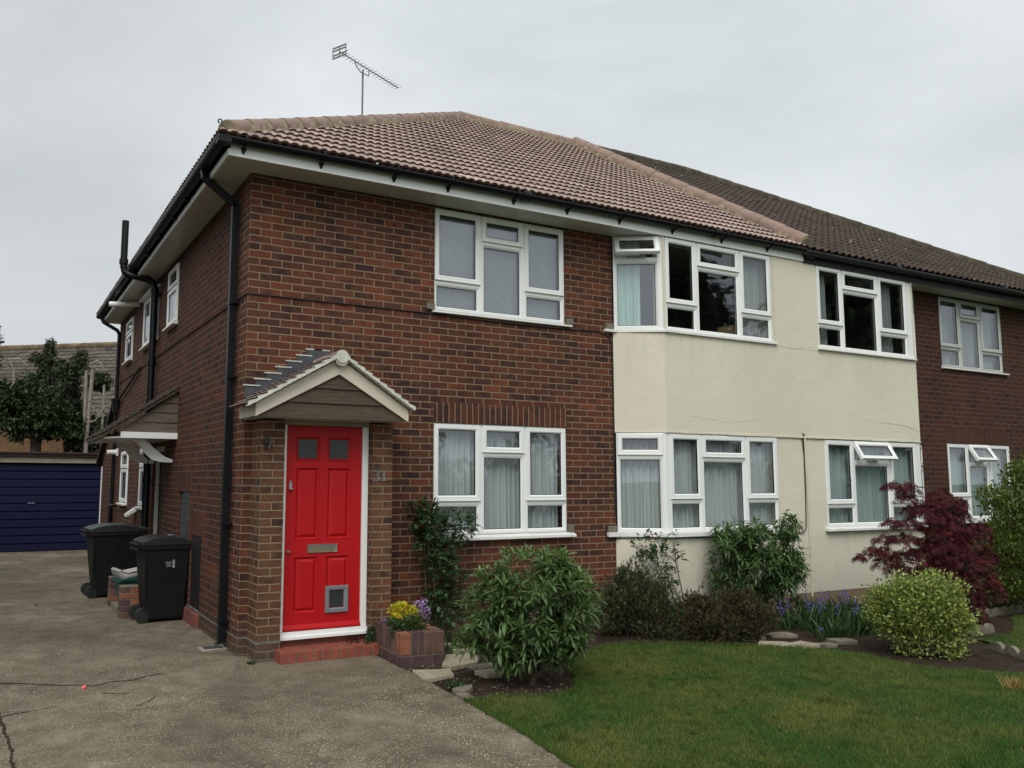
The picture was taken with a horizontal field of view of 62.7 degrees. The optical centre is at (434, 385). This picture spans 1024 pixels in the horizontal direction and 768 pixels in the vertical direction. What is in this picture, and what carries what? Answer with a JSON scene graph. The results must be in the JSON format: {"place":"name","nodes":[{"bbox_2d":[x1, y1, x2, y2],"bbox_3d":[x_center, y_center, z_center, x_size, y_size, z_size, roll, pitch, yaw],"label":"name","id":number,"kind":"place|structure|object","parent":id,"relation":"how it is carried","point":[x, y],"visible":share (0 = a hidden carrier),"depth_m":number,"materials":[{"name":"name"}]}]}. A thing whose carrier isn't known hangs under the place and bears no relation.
{"place":"outdoors","nodes":[
{"label":"outdoors","id":0,"kind":"place"},
{"bbox_2d":[0,326,4,369],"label":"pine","id":1,"kind":"object","parent":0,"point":[1,365],"visible":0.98,"depth_m":28.50,"materials":[{"name":"green plant"}]},
{"bbox_2d":[0,342,116,451],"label":"house","id":2,"kind":"structure","parent":0,"point":[104,354],"depth_m":30.58,"materials":[{"name":"grey tile"}]},
{"bbox_2d":[0,550,572,767],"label":"driveway","id":3,"kind":"structure","parent":0,"point":[50,580],"depth_m":6.21,"materials":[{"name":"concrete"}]},
{"bbox_2d":[0,712,16,767],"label":"driveway crack","id":4,"kind":"object","parent":3,"relation":"on","point":[2,724],"visible":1,"depth_m":5.26,"materials":[{"name":"soil"}]},
{"bbox_2d":[0,673,162,685],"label":"driveway crack","id":5,"kind":"object","parent":3,"relation":"on","point":[65,685],"visible":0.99,"depth_m":6.76,"materials":[{"name":"soil"}]},
{"bbox_2d":[80,522,149,598],"bbox_3d":[-4.574,2.473,11.870,0.840,1.008,0.624,4,-7,-31],"label":"wheelie bin","id":6,"kind":"object","parent":3,"relation":"on","point":[108,546],"visible":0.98,"depth_m":11.62,"materials":[{"name":"plastic"}]},
{"bbox_2d":[107,576,138,618],"bbox_3d":[-3.716,2.656,10.579,0.665,0.368,1.240,4,-7,-28],"label":"brick bunker","id":7,"kind":"object","parent":3,"relation":"on","point":[125,601],"visible":0.34,"depth_m":9.96},
{"bbox_2d":[111,576,137,598],"bbox_3d":[-3.756,2.586,10.474,0.520,0.335,0.460,4,-7,-30],"label":"recycling box","id":8,"kind":"object","parent":7,"relation":"in","point":[126,581],"visible":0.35,"depth_m":10.30,"materials":[{"name":"green plastic"}]},
{"bbox_2d":[111,567,136,578],"bbox_3d":[-3.737,2.323,10.384,0.478,0.126,0.360,5,-8,-36],"label":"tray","id":9,"kind":"object","parent":8,"relation":"on","point":[124,574],"visible":0.62,"depth_m":10.23,"materials":[{"name":"plastic"}]},
{"bbox_2d":[86,683,215,717],"bbox_3d":[-2.185,2.379,6.335,0.898,0.006,0.860,4,-7,-28],"label":"grit","id":10,"kind":"object","parent":3,"relation":"on","point":[163,701],"visible":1,"depth_m":6.28,"materials":[{"name":"grey gravel"}]},
{"bbox_2d":[128,533,191,623],"bbox_3d":[-3.251,2.268,9.866,0.640,0.988,0.514,4,-7,-32],"label":"wheelie bin","id":11,"kind":"object","parent":3,"relation":"on","point":[162,560],"visible":0.98,"depth_m":9.70,"materials":[{"name":"plastic"}]},
{"bbox_2d":[197,645,227,652],"bbox_3d":[-2.156,2.573,8.136,0.250,0.032,0.290,4,-7,-28],"label":"drain gully","id":12,"kind":"object","parent":3,"relation":"on","point":[216,648],"visible":1,"depth_m":8.11,"materials":[{"name":"concrete"}]},
{"bbox_2d":[246,661,257,664],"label":"weed","id":13,"kind":"object","parent":3,"relation":"on","point":[251,662],"visible":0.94,"depth_m":7.52,"materials":[{"name":"green plant"}]},
{"bbox_2d":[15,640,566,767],"bbox_3d":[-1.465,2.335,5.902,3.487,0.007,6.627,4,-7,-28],"label":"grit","id":14,"kind":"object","parent":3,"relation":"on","point":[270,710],"visible":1,"depth_m":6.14,"materials":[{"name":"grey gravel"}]},
{"bbox_2d":[359,678,555,767],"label":"grit","id":15,"kind":"object","parent":3,"relation":"on","point":[442,722],"visible":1,"depth_m":5.78,"materials":[{"name":"grey gravel"}]},
{"bbox_2d":[363,624,375,653],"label":"weeds","id":16,"kind":"object","parent":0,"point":[369,635],"visible":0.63,"depth_m":8.05,"materials":[{"name":"green plant"}]},
{"bbox_2d":[375,620,444,668],"bbox_3d":[-0.248,2.425,7.860,0.434,0.327,0.682,3,-7,-24],"label":"planter","id":17,"kind":"object","parent":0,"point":[419,647],"visible":0.86,"depth_m":7.58,"materials":[{"name":"orange brick"}]},
{"bbox_2d":[387,600,420,623],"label":"yellow plant","id":18,"kind":"object","parent":17,"relation":"in","point":[397,606],"visible":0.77,"depth_m":7.95,"materials":[{"name":"yellow plant"}]},
{"bbox_2d":[385,615,426,637],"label":"trailing plant","id":19,"kind":"object","parent":17,"relation":"in","point":[401,625],"visible":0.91,"depth_m":7.75,"materials":[{"name":"green plant"}]},
{"bbox_2d":[411,598,430,622],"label":"mauve flowers","id":20,"kind":"object","parent":17,"relation":"in","point":[421,607],"visible":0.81,"depth_m":8.04,"materials":[{"name":"purple plant"}]},
{"bbox_2d":[0,0,1023,345],"label":"sky","id":21,"kind":"structure","parent":0,"point":[905,118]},
{"bbox_2d":[405,594,1023,699],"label":"soil bed","id":22,"kind":"object","parent":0,"point":[983,656],"visible":0.2,"depth_m":8.09,"materials":[{"name":"brown soil"}]},
{"bbox_2d":[412,669,453,681],"bbox_3d":[0.009,2.489,7.151,0.340,0.046,0.323,2,-7,-16],"label":"paving stone","id":23,"kind":"object","parent":22,"relation":"on","point":[430,675],"visible":0.77,"depth_m":7.09,"materials":[{"name":"beige stone"}]},
{"bbox_2d":[404,496,482,642],"bbox_3d":[0.082,1.928,8.700,0.763,1.546,0.620,4,-7,-28],"label":"rose bush","id":24,"kind":"object","parent":22,"relation":"on","point":[428,535],"visible":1,"depth_m":8.65,"materials":[{"name":"green plant"}]},
{"bbox_2d":[445,679,463,689],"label":"weed","id":25,"kind":"object","parent":22,"relation":"on","point":[454,683],"visible":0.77,"depth_m":6.72,"materials":[{"name":"green plant"}]},
{"bbox_2d":[444,632,471,653],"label":"strap leaf plant","id":26,"kind":"object","parent":22,"relation":"on","point":[454,643],"visible":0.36,"depth_m":8.21,"materials":[{"name":"green plant"}]},
{"bbox_2d":[444,642,471,652],"bbox_3d":[0.225,2.617,8.294,0.199,0.046,0.380,2,-7,-13],"label":"paving stone","id":27,"kind":"object","parent":22,"relation":"on","point":[459,649],"visible":0.34,"depth_m":8.14,"materials":[{"name":"grey stone"}]},
{"bbox_2d":[442,653,478,670],"bbox_3d":[0.243,2.548,7.679,0.320,0.048,0.605,0,-6,6],"label":"paving stone","id":28,"kind":"object","parent":22,"relation":"on","point":[451,661],"visible":0.81,"depth_m":7.59,"materials":[{"name":"grey stone"}]},
{"bbox_2d":[452,684,472,693],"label":"paving stone","id":29,"kind":"object","parent":22,"relation":"on","point":[466,688],"visible":0.83,"depth_m":6.62,"materials":[{"name":"grey stone"}]},
{"bbox_2d":[455,692,473,700],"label":"paving stone","id":30,"kind":"object","parent":22,"relation":"on","point":[460,695],"visible":0.58,"depth_m":6.43,"materials":[{"name":"grey stone"}]},
{"bbox_2d":[379,650,576,698],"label":"soil crumbs","id":31,"kind":"object","parent":22,"relation":"on","point":[481,689],"visible":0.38,"depth_m":7.01,"materials":[{"name":"brown soil"}]},
{"bbox_2d":[469,662,497,669],"bbox_3d":[0.485,2.533,7.500,0.357,0.042,0.206,4,-7,-28],"label":"paving stone","id":32,"kind":"object","parent":22,"relation":"on","point":[481,666],"visible":0.38,"depth_m":7.44,"materials":[{"name":"grey stone"}]},
{"bbox_2d":[474,668,500,678],"bbox_3d":[0.487,2.502,7.230,0.227,0.044,0.200,4,-7,-28],"label":"paving stone","id":33,"kind":"object","parent":22,"relation":"on","point":[487,673],"visible":0.8,"depth_m":7.18,"materials":[{"name":"grey stone"}]},
{"bbox_2d":[449,543,605,685],"bbox_3d":[0.748,1.923,6.927,1.293,1.214,1.008,4,-7,-28],"label":"shrub","id":34,"kind":"object","parent":22,"relation":"on","point":[537,645],"visible":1,"depth_m":6.81,"materials":[{"name":"green plant"}]},
{"bbox_2d":[580,551,693,640],"bbox_3d":[2.173,2.284,9.114,1.152,0.935,0.995,4,-7,-28],"label":"heather","id":35,"kind":"object","parent":22,"relation":"on","point":[639,610],"visible":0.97,"depth_m":8.97,"materials":[{"name":"green plant"}]},
{"bbox_2d":[626,529,693,627],"bbox_3d":[2.594,2.246,9.655,0.732,1.152,0.533,4,-7,-28],"label":"rose bush","id":36,"kind":"object","parent":22,"relation":"on","point":[654,553],"visible":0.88,"depth_m":9.67,"materials":[{"name":"green plant"}]},
{"bbox_2d":[662,581,784,644],"bbox_3d":[3.055,2.415,8.946,1.286,0.654,1.037,4,-7,-28],"label":"heather","id":37,"kind":"object","parent":22,"relation":"on","point":[736,619],"visible":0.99,"depth_m":8.83,"materials":[{"name":"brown plant"}]},
{"bbox_2d":[742,636,765,640],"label":"paving stone","id":38,"kind":"object","parent":22,"relation":"on","point":[762,638],"visible":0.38,"depth_m":8.84,"materials":[{"name":"grey stone"}]},
{"bbox_2d":[704,509,813,615],"bbox_3d":[3.837,2.182,9.943,1.270,1.400,1.069,4,-7,-28],"label":"shrub","id":39,"kind":"object","parent":22,"relation":"on","point":[780,570],"visible":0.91,"depth_m":9.84,"materials":[{"name":"green plant"}]},
{"bbox_2d":[758,641,795,647],"bbox_3d":[3.487,2.665,8.524,0.364,0.058,0.233,-1,-6,8],"label":"paving stone","id":40,"kind":"object","parent":22,"relation":"on","point":[782,643],"visible":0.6,"depth_m":8.51,"materials":[{"name":"beige stone"}]},
{"bbox_2d":[761,632,797,637],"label":"paving stone","id":41,"kind":"object","parent":22,"relation":"on","point":[781,635],"visible":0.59,"depth_m":9.04,"materials":[{"name":"beige stone"}]},
{"bbox_2d":[758,598,804,630],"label":"bluebell clump","id":42,"kind":"object","parent":22,"relation":"on","point":[786,624],"visible":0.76,"depth_m":9.52,"materials":[{"name":"green plant"}]},
{"bbox_2d":[789,640,820,648],"bbox_3d":[3.780,2.669,8.536,0.216,0.056,0.226,5,-8,-34],"label":"paving stone","id":43,"kind":"object","parent":22,"relation":"on","point":[806,644],"visible":0.49,"depth_m":8.49,"materials":[{"name":"beige stone"}]},
{"bbox_2d":[785,589,839,625],"bbox_3d":[4.466,2.623,9.830,0.735,0.413,0.703,-2,-7,23],"label":"bluebell clump","id":44,"kind":"object","parent":22,"relation":"on","point":[818,604],"visible":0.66,"depth_m":9.82,"materials":[{"name":"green plant"}]},
{"bbox_2d":[790,597,844,632],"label":"bluebell clump","id":45,"kind":"object","parent":22,"relation":"on","point":[814,616],"visible":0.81,"depth_m":9.43,"materials":[{"name":"green plant"}]},
{"bbox_2d":[815,627,826,641],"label":"bluebell clump","id":46,"kind":"object","parent":22,"relation":"on","point":[822,637],"visible":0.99,"depth_m":8.83,"materials":[{"name":"green plant"}]},
{"bbox_2d":[817,642,837,647],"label":"paving stone","id":47,"kind":"object","parent":22,"relation":"on","point":[828,645],"visible":0.64,"depth_m":8.50,"materials":[{"name":"beige stone"}]},
{"bbox_2d":[804,611,859,638],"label":"bluebell clump","id":48,"kind":"object","parent":22,"relation":"on","point":[836,631],"visible":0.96,"depth_m":9.08,"materials":[{"name":"green plant"}]},
{"bbox_2d":[825,638,857,644],"bbox_3d":[4.281,2.701,8.785,0.268,0.052,0.165,1,-6,-8],"label":"paving stone","id":49,"kind":"object","parent":22,"relation":"on","point":[844,641],"visible":0.77,"depth_m":8.72,"materials":[{"name":"beige stone"}]},
{"bbox_2d":[817,588,870,623],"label":"bluebell clump","id":50,"kind":"object","parent":22,"relation":"on","point":[847,604],"visible":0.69,"depth_m":9.76,"materials":[{"name":"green plant"}]},
{"bbox_2d":[827,601,881,636],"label":"bluebell clump","id":51,"kind":"object","parent":22,"relation":"on","point":[863,626],"visible":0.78,"depth_m":9.26,"materials":[{"name":"green plant"}]},
{"bbox_2d":[854,561,987,660],"bbox_3d":[4.785,2.253,8.241,1.171,1.017,1.003,4,-7,-28],"label":"euonymus bush","id":52,"kind":"object","parent":22,"relation":"on","point":[932,611],"visible":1,"depth_m":8.10,"materials":[{"name":"green plant"}]},
{"bbox_2d":[851,480,1009,625],"bbox_3d":[5.810,1.988,9.793,1.836,1.746,0.702,1,-6,-8],"label":"maple","id":53,"kind":"object","parent":22,"relation":"on","point":[961,549],"visible":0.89,"depth_m":9.77,"materials":[{"name":"red plant"}]},
{"bbox_2d":[978,625,985,633],"bbox_3d":[6.082,2.760,9.306,0.184,0.170,0.049,4,-7,-31],"label":"lawn edging","id":54,"kind":"object","parent":22,"relation":"on","point":[982,629],"visible":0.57,"depth_m":9.30,"materials":[{"name":"stone"}]},
{"bbox_2d":[966,579,1003,610],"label":"ground plant","id":55,"kind":"object","parent":22,"relation":"on","point":[991,599],"visible":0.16,"depth_m":10.93,"materials":[{"name":"grey plant"}]},
{"bbox_2d":[984,623,994,633],"bbox_3d":[6.242,2.772,9.404,0.184,0.170,0.049,4,-7,-31],"label":"lawn edging","id":56,"kind":"object","parent":22,"relation":"on","point":[990,629],"visible":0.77,"depth_m":9.38,"materials":[{"name":"stone"}]},
{"bbox_2d":[985,608,994,616],"bbox_3d":[6.970,2.897,10.488,0.203,0.170,0.049,4,-7,-31],"label":"lawn edging","id":57,"kind":"object","parent":22,"relation":"on","point":[990,612],"visible":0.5,"depth_m":10.47,"materials":[{"name":"stone"}]},
{"bbox_2d":[989,642,1004,653],"bbox_3d":[5.623,2.649,8.330,0.049,0.170,0.202,0,-6,-1],"label":"lawn edging","id":58,"kind":"object","parent":22,"relation":"on","point":[998,647],"visible":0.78,"depth_m":8.31,"materials":[{"name":"concrete"}]},
{"bbox_2d":[993,607,1003,615],"bbox_3d":[7.147,2.909,10.595,0.203,0.170,0.049,4,-7,-31],"label":"lawn edging","id":59,"kind":"object","parent":22,"relation":"on","point":[998,611],"visible":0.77,"depth_m":10.57,"materials":[{"name":"stone"}]},
{"bbox_2d":[977,570,1023,607],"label":"ground plant","id":60,"kind":"object","parent":22,"relation":"on","point":[1004,604],"visible":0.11,"depth_m":11.09,"materials":[{"name":"green plant"}]},
{"bbox_2d":[1001,606,1011,614],"bbox_3d":[7.325,2.922,10.701,0.203,0.170,0.049,4,-7,-31],"label":"lawn edging","id":61,"kind":"object","parent":22,"relation":"on","point":[1006,610],"visible":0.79,"depth_m":10.68,"materials":[{"name":"stone"}]},
{"bbox_2d":[1003,646,1019,658],"bbox_3d":[5.626,2.627,8.125,0.049,0.170,0.202,0,-6,-1],"label":"lawn edging","id":62,"kind":"object","parent":22,"relation":"on","point":[1012,651],"visible":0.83,"depth_m":8.11,"materials":[{"name":"concrete"}]},
{"bbox_2d":[1009,605,1019,613],"bbox_3d":[7.503,2.935,10.807,0.203,0.170,0.049,4,-7,-31],"label":"lawn edging","id":63,"kind":"object","parent":22,"relation":"on","point":[1014,610],"visible":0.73,"depth_m":10.78,"materials":[{"name":"stone"}]},
{"bbox_2d":[1018,650,1023,660],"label":"lawn edging","id":64,"kind":"object","parent":22,"relation":"on","point":[1021,655],"visible":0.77,"depth_m":7.98,"materials":[{"name":"concrete"}]},
{"bbox_2d":[466,641,1023,767],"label":"lawn","id":65,"kind":"structure","parent":0,"point":[866,705],"depth_m":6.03,"materials":[{"name":"green plant"}]},
{"bbox_2d":[463,695,589,767],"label":"grass","id":66,"kind":"structure","parent":65,"relation":"on","point":[568,762],"depth_m":5.41,"materials":[{"name":"green plant"}]},
{"bbox_2d":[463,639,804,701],"bbox_3d":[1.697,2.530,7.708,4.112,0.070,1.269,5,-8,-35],"label":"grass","id":67,"kind":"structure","parent":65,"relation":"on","point":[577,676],"depth_m":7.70,"materials":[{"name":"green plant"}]},
{"bbox_2d":[996,672,1023,688],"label":"dry grass tuft","id":68,"kind":"object","parent":65,"relation":"on","point":[1014,683],"visible":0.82,"depth_m":6.82,"materials":[{"name":"beige plant"}]},
{"bbox_2d":[980,612,1023,650],"bbox_3d":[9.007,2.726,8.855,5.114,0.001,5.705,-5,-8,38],"label":"neighbour lawn","id":69,"kind":"structure","parent":0,"point":[1007,638],"depth_m":8.96,"materials":[{"name":"green plant"}]},
{"bbox_2d":[970,450,1023,610],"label":"shrub","id":70,"kind":"object","parent":69,"relation":"on","point":[1007,522],"visible":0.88,"depth_m":10.52,"materials":[{"name":"green plant"}]},
{"label":"ground","id":71,"kind":"structure","parent":0,"visible":0},
{"bbox_2d":[0,358,90,451],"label":"broadleaf tree","id":72,"kind":"object","parent":71,"relation":"on","point":[33,419],"visible":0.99,"depth_m":20.12,"materials":[{"name":"green plant"}]},
{"bbox_2d":[6,337,90,451],"bbox_3d":[-9.908,1.367,21.063,2.247,5.197,1.662,1,-6,-8],"label":"conifer","id":73,"kind":"object","parent":71,"relation":"on","point":[52,376],"visible":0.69,"depth_m":21.00,"materials":[{"name":"green plant"}]},
{"bbox_2d":[0,451,102,551],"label":"garage","id":74,"kind":"structure","parent":71,"relation":"on","point":[50,501],"depth_m":18.75,"materials":[{"name":"brick"}]},
{"bbox_2d":[0,463,100,551],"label":"garage door","id":75,"kind":"structure","parent":74,"relation":"in","point":[44,506],"depth_m":18.74,"materials":[{"name":"blue paint"}]},
{"bbox_2d":[61,360,114,463],"bbox_3d":[-8.642,1.689,21.069,1.469,4.570,1.306,4,-7,-28],"label":"conifer","id":76,"kind":"object","parent":71,"relation":"on","point":[96,381],"visible":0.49,"depth_m":20.80,"materials":[{"name":"green plant"}]},
{"bbox_2d":[85,111,812,664],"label":"house","id":77,"kind":"structure","parent":71,"relation":"on","point":[337,347],"depth_m":9.62,"materials":[{"name":"red brick"}]},
{"bbox_2d":[116,451,128,505],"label":"window","id":78,"kind":"structure","parent":77,"relation":"in","point":[124,464],"depth_m":14.95,"materials":[{"name":"white plastic"}]},
{"bbox_2d":[122,316,134,365],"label":"window","id":79,"kind":"structure","parent":77,"relation":"in","point":[130,325],"depth_m":15.27,"materials":[{"name":"white plastic"}]},
{"bbox_2d":[134,449,143,509],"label":"window","id":80,"kind":"structure","parent":77,"relation":"in","point":[140,484],"depth_m":13.32,"materials":[{"name":"white plastic"}]},
{"bbox_2d":[139,287,159,351],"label":"window","id":81,"kind":"structure","parent":77,"relation":"in","point":[145,341],"depth_m":13.79,"materials":[{"name":"white plastic"}]},
{"bbox_2d":[158,452,163,533],"bbox_3d":[-3.890,1.928,12.013,0.040,1.930,0.765,4,-7,-28],"label":"side door","id":82,"kind":"structure","parent":77,"relation":"in","point":[162,463],"depth_m":12.26,"materials":[{"name":"white"}]},
{"bbox_2d":[162,262,179,331],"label":"window","id":83,"kind":"structure","parent":77,"relation":"in","point":[173,287],"depth_m":11.74,"materials":[{"name":"white plastic"}]},
{"bbox_2d":[282,425,361,631],"bbox_3d":[-1.086,1.374,8.134,0.786,1.944,0.082,4,-7,-28],"label":"front door","id":84,"kind":"structure","parent":77,"relation":"in","point":[321,582],"depth_m":8.13,"materials":[{"name":"red paint"}]},
{"bbox_2d":[346,636,362,642],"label":"weed","id":85,"kind":"object","parent":77,"relation":"on","point":[355,639],"visible":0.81,"depth_m":8.03,"materials":[{"name":"brown plant"}]},
{"bbox_2d":[332,43,401,114],"bbox_3d":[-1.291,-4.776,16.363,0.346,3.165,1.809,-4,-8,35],"label":"tv aerial","id":86,"kind":"object","parent":77,"relation":"attached to","point":[344,55],"visible":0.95,"depth_m":16.29,"materials":[{"name":"metal"}]},
{"bbox_2d":[432,208,572,327],"bbox_3d":[0.782,-1.336,9.696,1.880,1.200,0.178,4,-7,-28],"label":"window","id":87,"kind":"structure","parent":77,"relation":"in","point":[521,250],"depth_m":9.73,"materials":[{"name":"white plastic"}]},
{"bbox_2d":[433,422,576,541],"bbox_3d":[0.761,1.091,9.451,1.870,1.270,0.277,4,-7,-28],"label":"window","id":88,"kind":"structure","parent":77,"relation":"in","point":[506,475],"depth_m":9.51,"materials":[{"name":"white plastic"}]},
{"bbox_2d":[612,236,660,329],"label":"window","id":89,"kind":"structure","parent":77,"relation":"in","point":[626,259],"depth_m":10.42,"materials":[{"name":"white plastic"}]},
{"bbox_2d":[615,433,665,532],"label":"window","id":90,"kind":"structure","parent":77,"relation":"in","point":[639,475],"depth_m":10.18,"materials":[{"name":"white plastic"}]},
{"bbox_2d":[664,237,771,340],"bbox_3d":[3.658,-1.210,10.889,1.895,1.185,0.211,4,-7,-28],"label":"window","id":91,"kind":"structure","parent":77,"relation":"in","point":[750,316],"depth_m":10.98,"materials":[{"name":"white plastic"}]},
{"bbox_2d":[669,433,779,531],"bbox_3d":[3.644,1.239,10.617,1.895,1.195,0.211,4,-7,-28],"label":"window","id":92,"kind":"structure","parent":77,"relation":"in","point":[713,478],"depth_m":10.65,"materials":[{"name":"white plastic"}]},
{"bbox_2d":[545,145,1023,606],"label":"house","id":93,"kind":"structure","parent":71,"relation":"on","point":[913,359],"depth_m":13.05,"materials":[{"name":"paint"}]},
{"bbox_2d":[815,265,917,360],"bbox_3d":[6.251,-1.026,12.234,2.200,1.215,0.242,4,-7,-28],"label":"window","id":94,"kind":"structure","parent":93,"relation":"in","point":[884,333],"depth_m":12.25,"materials":[{"name":"white plastic"}]},
{"bbox_2d":[824,440,926,531],"bbox_3d":[6.261,1.429,11.918,2.180,1.245,0.342,4,-7,-28],"label":"window","id":95,"kind":"structure","parent":93,"relation":"in","point":[855,471],"depth_m":11.91,"materials":[{"name":"white plastic"}]},
{"bbox_2d":[911,287,916,362],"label":"window","id":96,"kind":"structure","parent":93,"relation":"in","point":[911,287],"depth_m":13.14,"materials":[{"name":"white plastic"}]},
{"bbox_2d":[907,445,924,520],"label":"window","id":97,"kind":"structure","parent":93,"relation":"in","point":[920,445],"depth_m":12.84,"materials":[{"name":"white plastic"}]},
{"bbox_2d":[938,296,1009,375],"bbox_3d":[8.981,-0.807,14.053,1.880,1.200,0.250,4,-7,-28],"label":"window","id":98,"kind":"structure","parent":93,"relation":"in","point":[965,332],"depth_m":14.11,"materials":[{"name":"white paint"}]},
{"bbox_2d":[947,443,1011,523],"bbox_3d":[8.996,1.614,13.742,1.870,1.270,0.363,4,-7,-28],"label":"window","id":99,"kind":"structure","parent":93,"relation":"in","point":[968,464],"depth_m":13.74,"materials":[{"name":"white plastic"}]}
]}

